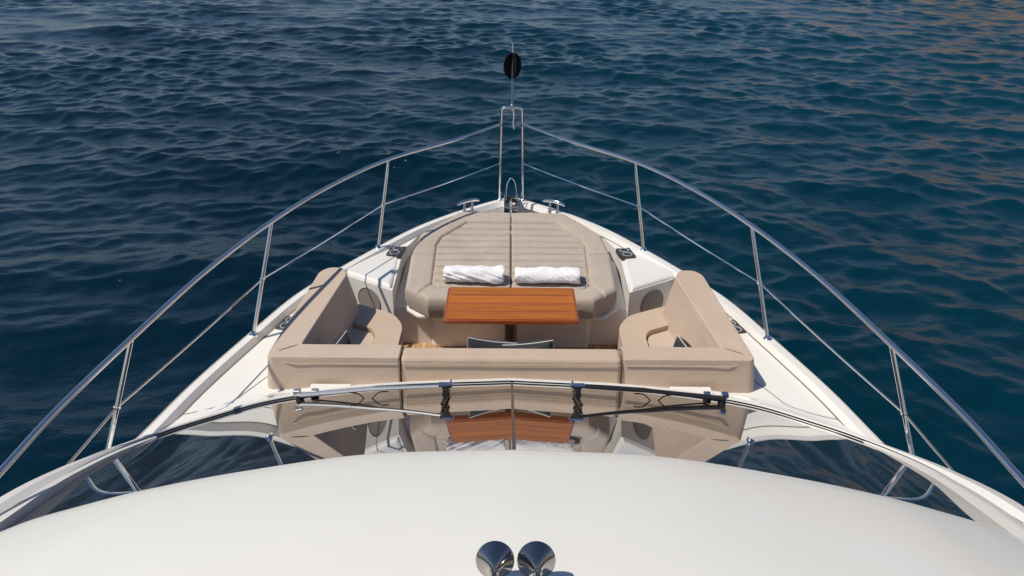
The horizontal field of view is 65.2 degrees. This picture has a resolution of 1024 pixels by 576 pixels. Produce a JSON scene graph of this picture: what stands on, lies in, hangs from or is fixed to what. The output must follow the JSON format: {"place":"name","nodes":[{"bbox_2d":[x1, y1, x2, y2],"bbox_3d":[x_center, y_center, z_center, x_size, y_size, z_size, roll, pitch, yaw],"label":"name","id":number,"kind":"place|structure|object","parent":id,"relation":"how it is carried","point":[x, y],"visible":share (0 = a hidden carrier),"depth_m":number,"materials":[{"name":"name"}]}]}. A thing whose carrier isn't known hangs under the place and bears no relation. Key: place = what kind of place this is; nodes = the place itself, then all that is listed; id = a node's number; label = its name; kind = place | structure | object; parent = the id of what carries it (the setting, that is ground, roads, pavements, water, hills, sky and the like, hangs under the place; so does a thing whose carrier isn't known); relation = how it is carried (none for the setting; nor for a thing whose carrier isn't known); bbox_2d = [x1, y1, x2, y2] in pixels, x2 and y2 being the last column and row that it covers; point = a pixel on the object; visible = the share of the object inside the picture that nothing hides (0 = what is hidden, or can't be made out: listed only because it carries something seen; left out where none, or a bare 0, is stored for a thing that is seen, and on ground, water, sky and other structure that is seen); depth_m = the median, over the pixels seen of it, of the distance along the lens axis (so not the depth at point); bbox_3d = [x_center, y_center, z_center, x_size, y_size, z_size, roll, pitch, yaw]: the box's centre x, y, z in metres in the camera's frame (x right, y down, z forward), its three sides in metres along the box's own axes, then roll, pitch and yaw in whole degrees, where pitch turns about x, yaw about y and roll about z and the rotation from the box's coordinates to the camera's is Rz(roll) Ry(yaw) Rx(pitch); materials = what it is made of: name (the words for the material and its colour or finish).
{"place":"outdoors","nodes":[
{"label":"outdoors","id":0,"kind":"place"},
{"bbox_2d":[0,0,1023,505],"bbox_3d":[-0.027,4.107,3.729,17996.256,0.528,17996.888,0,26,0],"label":"sea","id":1,"kind":"structure","parent":0,"point":[864,158],"depth_m":17.66,"materials":[{"name":"liquid"}]},
{"bbox_2d":[0,44,1023,575],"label":"motor yacht","id":2,"kind":"object","parent":1,"relation":"on","point":[228,462],"visible":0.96,"depth_m":3.33,"materials":[{"name":"white plastic"}]},
{"bbox_2d":[405,212,510,317],"bbox_3d":[-0.477,-0.258,7.506,0.928,0.363,1.688,0,26,0],"label":"sunpad cushion","id":3,"kind":"object","parent":2,"relation":"on","point":[471,238],"visible":0.73,"depth_m":7.43,"materials":[{"name":"fabric"}]},
{"bbox_2d":[443,265,504,283],"bbox_3d":[-0.333,-0.131,6.982,0.538,0.128,0.207,0,26,0],"label":"rolled towel","id":4,"kind":"object","parent":3,"relation":"on","point":[479,274],"visible":1,"depth_m":6.91,"materials":[{"name":"white fabric"}]},
{"bbox_2d":[268,268,753,392],"bbox_3d":[-0.009,0.505,6.195,3.414,0.860,1.490,0,26,0],"label":"corner sofa","id":5,"kind":"object","parent":2,"relation":"on","point":[304,352],"visible":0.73,"depth_m":5.48,"materials":[{"name":"leather"}]},
{"bbox_2d":[331,331,350,344],"bbox_3d":[-1.278,0.530,5.820,0.155,0.327,0.327,17,41,14],"label":"throw pillow","id":6,"kind":"object","parent":5,"relation":"on","point":[342,338],"visible":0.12,"depth_m":5.79,"materials":[{"name":"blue fabric"}]},
{"bbox_2d":[467,337,514,347],"bbox_3d":[-0.168,0.519,5.805,0.367,0.367,0.154,7,35,-9],"label":"throw pillow","id":7,"kind":"object","parent":5,"relation":"on","point":[479,343],"visible":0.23,"depth_m":5.69,"materials":[{"name":"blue fabric"}]},
{"bbox_2d":[502,340,553,348],"bbox_3d":[0.140,0.530,5.788,0.367,0.367,0.154,-6,37,8],"label":"throw pillow","id":8,"kind":"object","parent":5,"relation":"on","point":[544,344],"visible":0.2,"depth_m":5.68,"materials":[{"name":"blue fabric"}]},
{"bbox_2d":[673,335,691,346],"bbox_3d":[1.277,0.560,5.838,0.154,0.327,0.327,-16,41,-14],"label":"throw pillow","id":9,"kind":"object","parent":5,"relation":"on","point":[680,342],"visible":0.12,"depth_m":5.81,"materials":[{"name":"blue fabric"}]},
{"bbox_2d":[443,287,578,342],"bbox_3d":[-0.010,0.433,6.529,1.044,0.698,0.587,0,26,0],"label":"pedestal table","id":10,"kind":"object","parent":2,"relation":"on","point":[510,308],"visible":0.96,"depth_m":6.33,"materials":[{"name":"brown wood"}]},
{"bbox_2d":[504,53,520,78],"bbox_3d":[0.005,-2.227,8.021,0.143,0.260,0.143,9,27,17],"label":"anchor ball","id":11,"kind":"object","parent":2,"relation":"attached to","point":[512,65],"visible":1,"depth_m":8.00,"materials":[{"name":"black plastic"}]},
{"bbox_2d":[511,213,616,318],"bbox_3d":[0.459,-0.249,7.511,0.928,0.362,1.688,0,26,0],"label":"sunpad cushion","id":12,"kind":"object","parent":2,"relation":"on","point":[558,240],"visible":0.84,"depth_m":7.43,"materials":[{"name":"fabric"}]},
{"bbox_2d":[514,266,580,283],"bbox_3d":[0.309,-0.119,6.984,0.575,0.120,0.188,0,26,0],"label":"rolled towel","id":13,"kind":"object","parent":12,"relation":"on","point":[545,274],"visible":1,"depth_m":6.91,"materials":[{"name":"white fabric"}]}
]}

